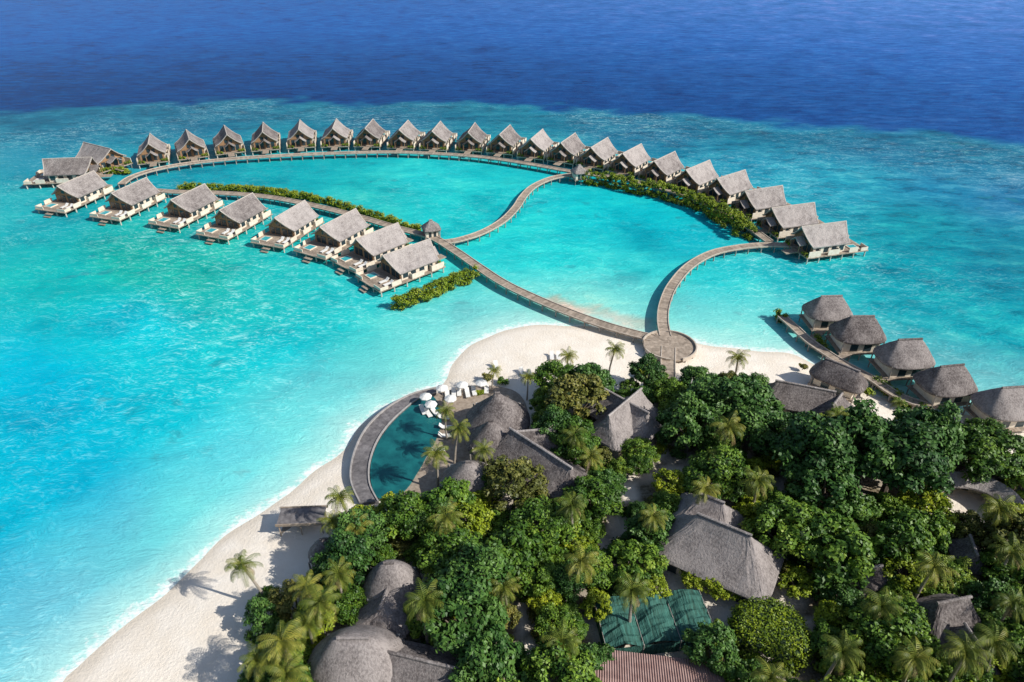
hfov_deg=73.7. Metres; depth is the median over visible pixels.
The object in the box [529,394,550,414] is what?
broadleaf tree
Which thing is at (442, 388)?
parasol
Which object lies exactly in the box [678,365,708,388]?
broadleaf tree
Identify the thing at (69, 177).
windows and door
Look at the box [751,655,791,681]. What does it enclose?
coconut palm
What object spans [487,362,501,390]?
coconut palm
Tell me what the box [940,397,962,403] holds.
door and windows
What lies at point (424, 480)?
wooden pool deck
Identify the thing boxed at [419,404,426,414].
sun lounger
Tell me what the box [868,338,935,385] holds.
overwater thatched hut
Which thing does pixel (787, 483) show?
shrub
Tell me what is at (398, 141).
windows and door
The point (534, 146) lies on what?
windows and door
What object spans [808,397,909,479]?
broadleaf tree
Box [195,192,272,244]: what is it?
overwater villa
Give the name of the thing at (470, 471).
thatched restaurant
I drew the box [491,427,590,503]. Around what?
thatched restaurant hall
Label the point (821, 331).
spa walkway
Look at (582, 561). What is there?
coconut palm
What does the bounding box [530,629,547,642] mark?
shrub
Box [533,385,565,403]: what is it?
broadleaf tree
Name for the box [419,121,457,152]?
overwater villa
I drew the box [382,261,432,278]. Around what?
windows and door
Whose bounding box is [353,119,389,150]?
overwater villa
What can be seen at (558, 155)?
windows and door
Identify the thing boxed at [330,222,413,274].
overwater villa
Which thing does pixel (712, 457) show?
coconut palm
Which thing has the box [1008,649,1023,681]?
broadleaf tree
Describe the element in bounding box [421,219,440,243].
jetty pavilion
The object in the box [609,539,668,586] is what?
broadleaf tree
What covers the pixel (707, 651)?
shrub
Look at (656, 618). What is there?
shade net greenhouse
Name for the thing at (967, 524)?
broadleaf tree
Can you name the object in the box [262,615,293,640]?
broadleaf tree
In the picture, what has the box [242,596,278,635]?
broadleaf tree
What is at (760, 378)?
broadleaf tree
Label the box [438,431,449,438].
sun lounger
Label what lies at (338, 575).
coconut palm
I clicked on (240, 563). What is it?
coconut palm
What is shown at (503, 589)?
coconut palm
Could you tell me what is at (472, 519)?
broadleaf tree
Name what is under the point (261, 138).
windows and door
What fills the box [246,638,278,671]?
broadleaf tree
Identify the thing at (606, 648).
broadleaf tree
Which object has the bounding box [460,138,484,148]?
windows and door
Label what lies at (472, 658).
broadleaf tree
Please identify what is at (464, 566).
broadleaf tree
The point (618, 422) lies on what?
thatched villa
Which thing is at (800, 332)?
spa jetty
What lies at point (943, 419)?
broadleaf tree
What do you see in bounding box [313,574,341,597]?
broadleaf tree
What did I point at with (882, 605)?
coconut palm
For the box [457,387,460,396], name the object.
sun lounger
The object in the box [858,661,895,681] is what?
broadleaf tree
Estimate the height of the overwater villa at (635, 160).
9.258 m
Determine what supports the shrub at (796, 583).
on the sand island ground
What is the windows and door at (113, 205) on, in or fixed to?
in the overwater villa at (130, 200)
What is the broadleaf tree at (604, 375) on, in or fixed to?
on the sand island ground
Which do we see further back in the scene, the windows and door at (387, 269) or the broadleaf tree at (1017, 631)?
the windows and door at (387, 269)
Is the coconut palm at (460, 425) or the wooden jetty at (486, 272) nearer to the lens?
the coconut palm at (460, 425)
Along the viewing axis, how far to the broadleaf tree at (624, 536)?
90.06 m
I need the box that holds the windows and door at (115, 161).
[95,154,121,167]
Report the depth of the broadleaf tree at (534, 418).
109.32 m
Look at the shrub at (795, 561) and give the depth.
89.26 m
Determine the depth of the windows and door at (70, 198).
195.84 m
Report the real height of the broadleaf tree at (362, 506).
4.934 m
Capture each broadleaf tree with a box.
[237,670,257,681]
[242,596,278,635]
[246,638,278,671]
[254,584,280,613]
[254,658,314,681]
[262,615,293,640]
[263,577,314,621]
[271,639,311,666]
[285,595,334,642]
[301,632,323,649]
[306,565,325,584]
[310,525,376,585]
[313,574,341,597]
[330,582,367,625]
[335,506,394,557]
[351,504,375,527]
[371,542,397,566]
[373,491,404,526]
[378,490,434,540]
[389,537,411,559]
[402,539,429,566]
[402,603,446,645]
[408,477,477,522]
[414,525,483,581]
[420,566,509,656]
[421,519,462,548]
[428,593,458,620]
[444,537,513,607]
[447,502,494,537]
[447,620,529,681]
[469,490,493,516]
[481,473,506,501]
[482,454,549,512]
[482,507,510,527]
[482,520,512,546]
[483,526,550,586]
[496,677,522,681]
[502,604,521,628]
[503,494,582,553]
[514,555,555,599]
[518,631,601,681]
[525,587,564,614]
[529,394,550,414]
[530,402,571,442]
[531,359,573,391]
[531,408,551,424]
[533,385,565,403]
[533,601,576,637]
[543,372,609,418]
[545,546,570,559]
[550,414,601,464]
[551,488,593,523]
[551,559,586,602]
[553,556,570,581]
[554,600,582,626]
[558,533,598,557]
[560,612,588,643]
[561,474,623,521]
[570,362,616,404]
[571,546,613,589]
[571,642,608,670]
[575,516,605,544]
[578,452,605,470]
[578,543,605,566]
[578,586,612,622]
[587,468,626,496]
[588,466,606,475]
[594,446,612,466]
[596,643,614,660]
[606,456,633,475]
[608,564,650,595]
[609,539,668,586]
[616,388,632,397]
[616,531,637,551]
[619,377,639,391]
[620,436,660,465]
[624,503,675,552]
[625,500,646,518]
[626,454,654,475]
[627,353,666,385]
[632,385,656,404]
[638,572,672,598]
[639,505,671,528]
[648,376,686,402]
[649,490,681,512]
[651,468,686,494]
[654,427,676,445]
[655,390,724,452]
[657,393,680,412]
[667,422,688,437]
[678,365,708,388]
[678,466,697,492]
[679,375,741,423]
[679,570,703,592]
[680,620,740,677]
[683,442,762,502]
[695,433,746,467]
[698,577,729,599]
[702,372,731,398]
[704,374,784,427]
[705,619,721,647]
[718,370,737,378]
[718,401,784,455]
[723,658,775,681]
[725,590,741,600]
[731,496,760,520]
[733,491,752,508]
[738,372,769,387]
[738,496,839,562]
[742,484,777,500]
[744,457,766,475]
[745,456,763,469]
[753,490,792,531]
[760,453,781,471]
[764,442,779,455]
[770,410,875,483]
[772,411,795,435]
[777,566,814,599]
[780,453,871,521]
[785,675,801,681]
[801,505,876,588]
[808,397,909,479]
[808,618,849,671]
[810,574,835,601]
[811,599,852,630]
[819,406,849,416]
[819,668,897,681]
[820,580,864,612]
[828,624,861,647]
[831,673,845,681]
[835,647,861,671]
[841,595,940,677]
[842,494,885,526]
[842,598,871,624]
[854,414,954,496]
[857,518,889,553]
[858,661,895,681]
[865,491,880,502]
[865,591,933,638]
[869,508,938,564]
[871,550,898,579]
[875,491,909,519]
[879,664,930,681]
[880,551,929,593]
[881,579,912,599]
[891,399,969,474]
[892,508,954,553]
[896,485,960,527]
[905,632,948,666]
[912,579,946,596]
[919,552,976,596]
[921,661,959,681]
[933,534,954,555]
[936,587,958,595]
[937,423,1007,485]
[948,652,999,681]
[950,509,992,547]
[962,426,1023,481]
[963,417,1005,432]
[963,577,1023,623]
[971,522,1008,548]
[972,536,992,552]
[974,606,1013,650]
[975,546,1011,581]
[981,499,1023,534]
[981,510,1023,562]
[983,560,1023,605]
[986,619,1023,666]
[988,648,1014,681]
[1000,474,1023,500]
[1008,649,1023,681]
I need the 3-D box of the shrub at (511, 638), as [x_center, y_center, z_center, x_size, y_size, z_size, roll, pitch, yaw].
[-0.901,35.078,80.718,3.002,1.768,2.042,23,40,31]
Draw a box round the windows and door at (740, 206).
[739,197,768,214]
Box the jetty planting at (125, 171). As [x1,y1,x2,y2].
[104,165,131,174]
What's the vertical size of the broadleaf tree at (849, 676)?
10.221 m
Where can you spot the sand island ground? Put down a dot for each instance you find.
(187, 627)
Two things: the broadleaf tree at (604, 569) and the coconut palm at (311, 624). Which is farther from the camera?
the broadleaf tree at (604, 569)
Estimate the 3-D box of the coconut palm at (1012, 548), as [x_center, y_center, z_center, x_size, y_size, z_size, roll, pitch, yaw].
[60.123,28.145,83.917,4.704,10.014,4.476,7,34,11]
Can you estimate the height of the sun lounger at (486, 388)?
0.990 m
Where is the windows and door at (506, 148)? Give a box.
[492,140,518,151]
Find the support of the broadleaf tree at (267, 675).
on the sand island ground
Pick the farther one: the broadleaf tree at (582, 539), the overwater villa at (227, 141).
the overwater villa at (227, 141)
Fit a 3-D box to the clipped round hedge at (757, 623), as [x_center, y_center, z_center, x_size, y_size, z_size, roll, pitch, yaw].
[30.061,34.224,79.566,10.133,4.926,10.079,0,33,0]
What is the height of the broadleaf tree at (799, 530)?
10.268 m
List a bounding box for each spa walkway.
[804,328,827,348]
[838,354,851,361]
[869,375,890,389]
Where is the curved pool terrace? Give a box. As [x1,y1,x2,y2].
[350,387,436,504]
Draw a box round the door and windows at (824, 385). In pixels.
[820,382,843,393]
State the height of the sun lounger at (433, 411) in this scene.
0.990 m
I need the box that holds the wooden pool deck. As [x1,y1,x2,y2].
[396,385,528,496]
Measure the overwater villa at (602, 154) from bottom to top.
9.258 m
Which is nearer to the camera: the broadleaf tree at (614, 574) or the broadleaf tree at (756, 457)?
the broadleaf tree at (614, 574)
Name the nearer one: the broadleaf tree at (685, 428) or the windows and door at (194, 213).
the broadleaf tree at (685, 428)
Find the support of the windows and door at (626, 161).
in the overwater villa at (635, 160)
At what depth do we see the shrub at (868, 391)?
120.22 m
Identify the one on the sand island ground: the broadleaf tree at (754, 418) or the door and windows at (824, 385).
the broadleaf tree at (754, 418)
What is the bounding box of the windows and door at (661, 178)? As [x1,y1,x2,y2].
[646,166,680,180]
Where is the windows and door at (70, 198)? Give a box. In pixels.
[57,188,102,202]
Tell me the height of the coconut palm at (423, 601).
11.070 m
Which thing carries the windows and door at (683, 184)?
in the overwater villa at (698, 178)
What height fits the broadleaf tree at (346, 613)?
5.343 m
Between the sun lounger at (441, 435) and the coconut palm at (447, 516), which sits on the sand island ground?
the coconut palm at (447, 516)
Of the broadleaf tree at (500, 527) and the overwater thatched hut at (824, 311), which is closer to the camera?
the broadleaf tree at (500, 527)
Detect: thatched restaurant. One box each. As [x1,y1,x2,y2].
[440,460,492,506]
[465,391,529,431]
[466,419,508,464]
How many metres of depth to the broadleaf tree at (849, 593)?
81.95 m
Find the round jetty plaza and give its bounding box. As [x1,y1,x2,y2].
[642,330,696,362]
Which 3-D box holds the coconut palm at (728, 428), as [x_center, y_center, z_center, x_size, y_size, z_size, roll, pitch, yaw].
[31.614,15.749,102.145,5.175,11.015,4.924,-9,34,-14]
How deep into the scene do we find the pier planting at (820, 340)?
135.08 m
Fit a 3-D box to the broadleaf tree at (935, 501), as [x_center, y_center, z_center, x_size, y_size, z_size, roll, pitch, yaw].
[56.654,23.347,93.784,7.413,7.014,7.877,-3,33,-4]
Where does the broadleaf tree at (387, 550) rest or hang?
on the sand island ground
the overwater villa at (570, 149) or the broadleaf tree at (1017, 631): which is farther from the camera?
the overwater villa at (570, 149)
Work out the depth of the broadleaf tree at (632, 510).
94.39 m
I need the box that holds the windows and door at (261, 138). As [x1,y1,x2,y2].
[255,137,276,148]
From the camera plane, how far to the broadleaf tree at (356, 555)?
83.04 m
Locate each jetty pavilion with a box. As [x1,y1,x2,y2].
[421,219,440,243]
[570,164,587,184]
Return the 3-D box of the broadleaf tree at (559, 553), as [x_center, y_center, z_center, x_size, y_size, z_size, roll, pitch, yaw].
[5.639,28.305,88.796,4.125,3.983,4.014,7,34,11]
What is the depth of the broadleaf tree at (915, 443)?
92.27 m
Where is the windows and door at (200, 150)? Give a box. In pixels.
[179,144,204,156]
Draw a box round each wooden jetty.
[117,150,773,241]
[157,188,654,342]
[438,173,570,249]
[657,242,794,335]
[660,346,675,378]
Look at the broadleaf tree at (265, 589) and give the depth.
83.16 m
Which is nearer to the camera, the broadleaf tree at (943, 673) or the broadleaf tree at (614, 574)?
the broadleaf tree at (943, 673)
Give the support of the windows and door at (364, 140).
in the overwater villa at (372, 134)
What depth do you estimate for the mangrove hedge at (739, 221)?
196.15 m
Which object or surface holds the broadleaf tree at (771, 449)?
on the sand island ground
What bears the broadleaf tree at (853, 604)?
on the sand island ground
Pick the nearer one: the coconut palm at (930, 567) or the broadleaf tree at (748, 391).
the coconut palm at (930, 567)
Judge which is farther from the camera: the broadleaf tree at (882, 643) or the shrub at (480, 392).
the shrub at (480, 392)
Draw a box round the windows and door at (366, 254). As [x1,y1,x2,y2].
[355,244,401,260]
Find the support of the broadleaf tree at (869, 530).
on the sand island ground
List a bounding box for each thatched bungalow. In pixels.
[305,625,406,681]
[352,587,409,638]
[362,559,421,615]
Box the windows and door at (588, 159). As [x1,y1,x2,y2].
[583,152,614,165]
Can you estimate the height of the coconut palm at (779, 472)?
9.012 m
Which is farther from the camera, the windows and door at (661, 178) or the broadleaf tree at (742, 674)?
the windows and door at (661, 178)
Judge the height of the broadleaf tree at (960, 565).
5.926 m
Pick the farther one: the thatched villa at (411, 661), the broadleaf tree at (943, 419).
the broadleaf tree at (943, 419)
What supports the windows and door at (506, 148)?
in the overwater villa at (508, 140)
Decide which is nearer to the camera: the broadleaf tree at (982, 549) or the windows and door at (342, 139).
the broadleaf tree at (982, 549)
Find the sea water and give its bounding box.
[0,0,1023,681]
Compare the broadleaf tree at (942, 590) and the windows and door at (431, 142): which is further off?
the windows and door at (431, 142)
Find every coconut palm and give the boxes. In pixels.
[224,549,263,594]
[237,641,276,681]
[256,616,305,670]
[261,651,310,681]
[287,604,324,648]
[288,569,322,605]
[297,581,342,627]
[316,510,340,536]
[322,556,355,597]
[324,485,353,514]
[343,509,373,536]
[403,577,444,644]
[421,438,449,487]
[426,496,462,535]
[435,400,454,439]
[445,416,470,463]
[470,439,495,464]
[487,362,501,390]
[488,571,520,607]
[519,369,534,399]
[539,618,581,681]
[553,490,588,531]
[558,347,577,364]
[560,425,587,461]
[563,540,600,590]
[578,445,602,472]
[605,339,624,370]
[614,570,650,622]
[638,502,668,539]
[689,474,720,503]
[707,449,718,483]
[709,410,746,446]
[726,349,750,373]
[738,467,775,515]
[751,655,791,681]
[778,427,791,474]
[818,630,864,680]
[824,402,848,417]
[861,587,903,625]
[889,396,907,410]
[889,635,940,681]
[911,549,960,598]
[936,629,993,681]
[968,619,1021,671]
[977,493,1020,529]
[988,531,1023,573]
[990,583,1023,623]
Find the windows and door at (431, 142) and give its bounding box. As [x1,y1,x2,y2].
[425,136,450,147]
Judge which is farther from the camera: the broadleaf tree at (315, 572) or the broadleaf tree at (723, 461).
the broadleaf tree at (723, 461)
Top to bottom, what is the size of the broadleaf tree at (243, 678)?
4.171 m
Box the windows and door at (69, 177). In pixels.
[49,164,90,180]
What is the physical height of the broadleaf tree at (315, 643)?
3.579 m
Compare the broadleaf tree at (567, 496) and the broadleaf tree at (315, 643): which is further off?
the broadleaf tree at (567, 496)
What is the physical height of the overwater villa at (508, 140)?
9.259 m
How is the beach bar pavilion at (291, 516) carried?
on the sand island ground
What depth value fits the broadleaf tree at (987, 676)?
73.34 m
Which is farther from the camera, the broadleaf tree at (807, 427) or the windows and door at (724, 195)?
the windows and door at (724, 195)
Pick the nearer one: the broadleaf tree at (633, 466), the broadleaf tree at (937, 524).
the broadleaf tree at (937, 524)
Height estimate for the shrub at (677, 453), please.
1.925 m
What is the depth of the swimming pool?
108.42 m
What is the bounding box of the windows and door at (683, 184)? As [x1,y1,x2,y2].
[678,175,714,189]
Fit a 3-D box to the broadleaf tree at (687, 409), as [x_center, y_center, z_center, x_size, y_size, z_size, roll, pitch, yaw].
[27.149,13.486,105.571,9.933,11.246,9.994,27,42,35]
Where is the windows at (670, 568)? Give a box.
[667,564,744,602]
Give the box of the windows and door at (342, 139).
[325,134,347,144]
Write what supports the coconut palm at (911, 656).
on the sand island ground
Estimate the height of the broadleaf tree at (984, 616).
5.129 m
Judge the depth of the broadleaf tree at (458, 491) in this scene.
92.37 m
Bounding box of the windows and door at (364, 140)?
[359,134,383,144]
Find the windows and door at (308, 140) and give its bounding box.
[291,134,312,145]
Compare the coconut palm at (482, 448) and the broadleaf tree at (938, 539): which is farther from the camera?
the coconut palm at (482, 448)
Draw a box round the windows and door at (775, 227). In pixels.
[765,213,797,232]
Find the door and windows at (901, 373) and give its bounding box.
[897,370,920,376]
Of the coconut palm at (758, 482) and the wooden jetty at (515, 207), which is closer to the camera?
the coconut palm at (758, 482)
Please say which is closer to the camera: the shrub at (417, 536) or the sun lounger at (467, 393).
the shrub at (417, 536)
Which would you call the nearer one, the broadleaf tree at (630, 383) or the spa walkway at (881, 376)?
the broadleaf tree at (630, 383)
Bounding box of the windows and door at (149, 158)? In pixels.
[142,149,165,160]
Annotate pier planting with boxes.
[773,308,790,322]
[813,333,831,354]
[869,374,928,407]
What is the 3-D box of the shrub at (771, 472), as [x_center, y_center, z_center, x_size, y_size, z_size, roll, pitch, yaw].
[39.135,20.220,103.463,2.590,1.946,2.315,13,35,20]
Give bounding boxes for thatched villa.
[387,640,476,681]
[588,387,661,457]
[655,492,783,602]
[768,379,853,415]
[915,593,1000,680]
[991,462,1023,491]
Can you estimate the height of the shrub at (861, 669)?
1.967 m
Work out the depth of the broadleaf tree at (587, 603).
81.46 m
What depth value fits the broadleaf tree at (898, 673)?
73.14 m
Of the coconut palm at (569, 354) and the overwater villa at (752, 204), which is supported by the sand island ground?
the coconut palm at (569, 354)
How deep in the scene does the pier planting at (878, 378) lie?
121.74 m
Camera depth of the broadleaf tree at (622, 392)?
117.02 m
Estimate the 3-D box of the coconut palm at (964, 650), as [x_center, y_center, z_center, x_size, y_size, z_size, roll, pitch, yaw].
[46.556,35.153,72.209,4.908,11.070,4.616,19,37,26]
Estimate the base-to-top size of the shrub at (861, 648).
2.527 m
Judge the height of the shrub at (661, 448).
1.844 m
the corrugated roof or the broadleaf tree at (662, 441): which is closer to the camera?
the corrugated roof
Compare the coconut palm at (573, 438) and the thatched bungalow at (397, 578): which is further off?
the coconut palm at (573, 438)
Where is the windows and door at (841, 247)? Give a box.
[794,233,843,252]
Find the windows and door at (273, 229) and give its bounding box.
[271,220,313,236]
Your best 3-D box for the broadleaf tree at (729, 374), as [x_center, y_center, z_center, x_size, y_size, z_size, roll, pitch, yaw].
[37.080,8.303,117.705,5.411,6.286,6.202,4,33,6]
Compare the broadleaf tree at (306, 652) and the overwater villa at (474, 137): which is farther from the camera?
the overwater villa at (474, 137)
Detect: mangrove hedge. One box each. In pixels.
[176,181,421,230]
[388,265,479,310]
[580,168,757,240]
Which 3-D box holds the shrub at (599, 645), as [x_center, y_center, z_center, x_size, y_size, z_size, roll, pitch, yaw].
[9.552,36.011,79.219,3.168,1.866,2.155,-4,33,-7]
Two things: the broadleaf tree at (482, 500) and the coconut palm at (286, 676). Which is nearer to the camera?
the coconut palm at (286, 676)
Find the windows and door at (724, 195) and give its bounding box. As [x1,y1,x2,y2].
[709,184,748,199]
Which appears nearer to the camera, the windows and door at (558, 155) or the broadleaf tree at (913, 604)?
the broadleaf tree at (913, 604)
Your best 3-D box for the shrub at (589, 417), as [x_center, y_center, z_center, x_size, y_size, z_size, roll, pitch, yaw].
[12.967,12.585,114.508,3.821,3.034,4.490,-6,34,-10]
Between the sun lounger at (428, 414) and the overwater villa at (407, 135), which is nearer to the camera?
the sun lounger at (428, 414)
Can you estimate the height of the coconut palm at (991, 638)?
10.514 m
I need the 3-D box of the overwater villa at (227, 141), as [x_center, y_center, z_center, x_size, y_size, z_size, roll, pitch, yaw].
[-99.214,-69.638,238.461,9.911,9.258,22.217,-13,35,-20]
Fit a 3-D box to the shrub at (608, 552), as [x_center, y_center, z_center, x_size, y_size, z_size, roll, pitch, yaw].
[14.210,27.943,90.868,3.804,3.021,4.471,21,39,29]
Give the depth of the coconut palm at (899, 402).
111.15 m
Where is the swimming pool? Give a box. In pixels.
[370,396,441,500]
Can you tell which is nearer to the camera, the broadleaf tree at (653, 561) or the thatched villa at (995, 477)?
the broadleaf tree at (653, 561)
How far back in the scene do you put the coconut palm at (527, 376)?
116.64 m
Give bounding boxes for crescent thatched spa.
[918,472,1023,505]
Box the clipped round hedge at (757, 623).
[725,595,813,677]
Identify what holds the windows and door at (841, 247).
in the overwater villa at (830, 239)
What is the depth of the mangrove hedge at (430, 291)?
151.84 m
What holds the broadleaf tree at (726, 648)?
on the sand island ground
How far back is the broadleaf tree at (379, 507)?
94.05 m
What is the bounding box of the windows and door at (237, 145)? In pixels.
[217,139,239,151]
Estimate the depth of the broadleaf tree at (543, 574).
82.60 m
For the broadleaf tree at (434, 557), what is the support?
on the sand island ground
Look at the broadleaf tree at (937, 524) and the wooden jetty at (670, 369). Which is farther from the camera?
the wooden jetty at (670, 369)
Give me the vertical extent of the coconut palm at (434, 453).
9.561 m
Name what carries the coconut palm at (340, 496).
on the sand island ground
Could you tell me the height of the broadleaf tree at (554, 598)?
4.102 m
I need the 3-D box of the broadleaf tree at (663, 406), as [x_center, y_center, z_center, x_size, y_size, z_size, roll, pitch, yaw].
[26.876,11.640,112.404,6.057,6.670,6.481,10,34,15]
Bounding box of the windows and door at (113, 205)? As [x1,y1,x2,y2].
[110,195,155,210]
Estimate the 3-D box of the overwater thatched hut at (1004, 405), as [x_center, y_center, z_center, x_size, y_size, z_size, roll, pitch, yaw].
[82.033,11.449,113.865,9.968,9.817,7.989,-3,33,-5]
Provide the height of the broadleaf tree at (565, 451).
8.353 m
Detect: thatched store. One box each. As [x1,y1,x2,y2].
[851,564,888,598]
[943,534,989,580]
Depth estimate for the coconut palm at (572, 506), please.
87.81 m
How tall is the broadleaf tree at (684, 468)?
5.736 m
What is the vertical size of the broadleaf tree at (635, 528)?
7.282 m
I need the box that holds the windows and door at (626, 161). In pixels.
[615,158,647,172]
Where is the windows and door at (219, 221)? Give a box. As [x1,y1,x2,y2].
[217,212,261,228]
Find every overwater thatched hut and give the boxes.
[799,295,852,335]
[825,315,886,360]
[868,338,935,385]
[906,363,977,408]
[962,385,1023,431]
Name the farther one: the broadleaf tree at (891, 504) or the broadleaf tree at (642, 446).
the broadleaf tree at (642, 446)
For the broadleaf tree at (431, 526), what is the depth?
89.61 m
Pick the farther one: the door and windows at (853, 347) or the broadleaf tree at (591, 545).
the door and windows at (853, 347)
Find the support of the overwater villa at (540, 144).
in the sea water
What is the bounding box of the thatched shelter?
[308,537,337,568]
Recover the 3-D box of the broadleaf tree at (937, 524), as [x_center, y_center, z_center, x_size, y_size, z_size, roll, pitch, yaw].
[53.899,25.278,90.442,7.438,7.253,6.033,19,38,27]
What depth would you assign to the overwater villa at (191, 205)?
186.80 m
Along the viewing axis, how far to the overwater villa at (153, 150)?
225.88 m
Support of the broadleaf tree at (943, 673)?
on the sand island ground
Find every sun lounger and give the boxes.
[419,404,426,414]
[424,407,432,417]
[430,408,437,415]
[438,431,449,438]
[439,422,451,428]
[451,387,455,395]
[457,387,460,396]
[465,387,470,398]
[471,385,476,395]
[484,383,488,394]
[550,351,553,359]
[556,351,560,359]
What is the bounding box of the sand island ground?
[63,325,1023,681]
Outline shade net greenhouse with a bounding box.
[594,589,717,653]
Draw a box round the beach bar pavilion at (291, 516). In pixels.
[275,505,326,535]
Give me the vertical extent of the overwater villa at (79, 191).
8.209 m
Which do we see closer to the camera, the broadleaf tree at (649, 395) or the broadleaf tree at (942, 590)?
the broadleaf tree at (942, 590)
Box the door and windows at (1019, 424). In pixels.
[1002,421,1023,427]
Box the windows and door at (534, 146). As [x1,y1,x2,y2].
[523,144,550,156]
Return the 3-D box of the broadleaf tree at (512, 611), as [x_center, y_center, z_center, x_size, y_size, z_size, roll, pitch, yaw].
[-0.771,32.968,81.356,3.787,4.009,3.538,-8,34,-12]
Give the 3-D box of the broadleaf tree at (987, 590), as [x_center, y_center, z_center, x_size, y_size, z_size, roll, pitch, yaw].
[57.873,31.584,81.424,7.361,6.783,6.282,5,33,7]
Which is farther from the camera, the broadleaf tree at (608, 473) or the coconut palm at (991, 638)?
the broadleaf tree at (608, 473)
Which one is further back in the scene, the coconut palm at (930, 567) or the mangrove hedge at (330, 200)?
the mangrove hedge at (330, 200)
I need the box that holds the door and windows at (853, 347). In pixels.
[849,345,871,350]
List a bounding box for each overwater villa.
[23,157,112,188]
[35,170,114,217]
[76,142,132,173]
[89,177,166,225]
[136,133,170,168]
[148,183,224,232]
[174,129,209,162]
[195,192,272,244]
[212,125,245,158]
[250,122,280,155]
[250,200,324,252]
[286,119,316,152]
[293,208,373,264]
[320,118,353,151]
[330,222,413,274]
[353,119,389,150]
[355,238,445,296]
[387,120,425,150]
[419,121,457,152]
[455,123,490,154]
[486,125,526,158]
[516,129,558,163]
[546,132,589,167]
[575,137,622,171]
[607,143,656,176]
[638,151,689,182]
[670,160,721,194]
[701,169,760,204]
[730,185,790,221]
[755,202,823,241]
[781,221,867,263]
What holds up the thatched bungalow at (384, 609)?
on the sand island ground
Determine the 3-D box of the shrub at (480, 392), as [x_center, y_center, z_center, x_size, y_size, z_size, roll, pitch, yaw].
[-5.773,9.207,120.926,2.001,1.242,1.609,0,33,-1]
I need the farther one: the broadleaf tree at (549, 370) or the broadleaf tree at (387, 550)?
the broadleaf tree at (549, 370)
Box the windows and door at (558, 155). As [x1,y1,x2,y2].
[553,148,582,160]
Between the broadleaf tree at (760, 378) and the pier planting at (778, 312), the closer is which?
the broadleaf tree at (760, 378)
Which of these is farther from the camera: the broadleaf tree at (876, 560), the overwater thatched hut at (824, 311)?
the overwater thatched hut at (824, 311)
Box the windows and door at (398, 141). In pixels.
[392,135,417,145]
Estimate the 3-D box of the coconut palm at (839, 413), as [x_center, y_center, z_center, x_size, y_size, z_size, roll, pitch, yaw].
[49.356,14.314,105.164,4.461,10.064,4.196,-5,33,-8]
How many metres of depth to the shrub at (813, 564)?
88.82 m
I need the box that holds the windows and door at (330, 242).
[316,230,363,246]
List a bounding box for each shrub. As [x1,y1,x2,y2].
[243,628,265,645]
[386,532,406,548]
[412,532,420,540]
[475,390,483,395]
[482,372,492,381]
[497,376,508,384]
[506,634,514,643]
[516,586,528,602]
[526,600,537,623]
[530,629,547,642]
[582,596,597,617]
[583,404,593,422]
[583,642,602,647]
[601,577,621,596]
[602,536,618,560]
[619,502,636,517]
[644,496,653,504]
[656,442,667,453]
[669,447,686,459]
[679,444,693,449]
[704,645,722,661]
[765,468,778,478]
[780,559,789,572]
[784,478,804,487]
[784,560,794,572]
[786,572,812,590]
[787,550,808,570]
[798,363,807,369]
[809,558,827,570]
[812,658,858,675]
[818,668,844,680]
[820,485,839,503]
[855,655,866,674]
[856,644,867,662]
[863,387,875,395]
[977,566,993,582]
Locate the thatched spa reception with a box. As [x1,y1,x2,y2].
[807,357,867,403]
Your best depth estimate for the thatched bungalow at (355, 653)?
72.40 m
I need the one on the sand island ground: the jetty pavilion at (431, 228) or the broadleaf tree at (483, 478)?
the broadleaf tree at (483, 478)
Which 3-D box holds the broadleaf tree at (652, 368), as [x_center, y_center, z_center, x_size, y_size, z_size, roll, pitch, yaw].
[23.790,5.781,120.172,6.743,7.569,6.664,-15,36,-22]
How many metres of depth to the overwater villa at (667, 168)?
210.96 m
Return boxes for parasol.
[419,393,431,400]
[425,400,436,412]
[436,384,447,397]
[445,395,455,407]
[456,381,467,393]
[475,379,486,389]
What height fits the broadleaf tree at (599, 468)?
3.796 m
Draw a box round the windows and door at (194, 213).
[169,202,213,217]
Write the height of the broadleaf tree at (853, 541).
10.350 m
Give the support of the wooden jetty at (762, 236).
in the sea water
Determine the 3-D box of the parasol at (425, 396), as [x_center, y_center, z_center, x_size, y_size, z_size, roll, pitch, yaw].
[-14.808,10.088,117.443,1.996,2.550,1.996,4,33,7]
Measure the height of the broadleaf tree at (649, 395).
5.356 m
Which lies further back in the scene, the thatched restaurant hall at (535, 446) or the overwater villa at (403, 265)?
the overwater villa at (403, 265)
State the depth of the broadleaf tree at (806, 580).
84.06 m
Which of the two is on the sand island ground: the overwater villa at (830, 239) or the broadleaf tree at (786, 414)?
the broadleaf tree at (786, 414)
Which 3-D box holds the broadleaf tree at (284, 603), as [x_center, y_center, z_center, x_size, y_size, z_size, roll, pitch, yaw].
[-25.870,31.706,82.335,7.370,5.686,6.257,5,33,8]
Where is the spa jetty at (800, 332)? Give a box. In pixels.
[776,316,931,409]
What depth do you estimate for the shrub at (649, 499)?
97.40 m
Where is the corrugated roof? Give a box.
[580,646,728,681]
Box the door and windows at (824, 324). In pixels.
[820,322,828,327]
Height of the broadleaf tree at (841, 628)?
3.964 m
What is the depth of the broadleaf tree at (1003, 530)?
86.64 m

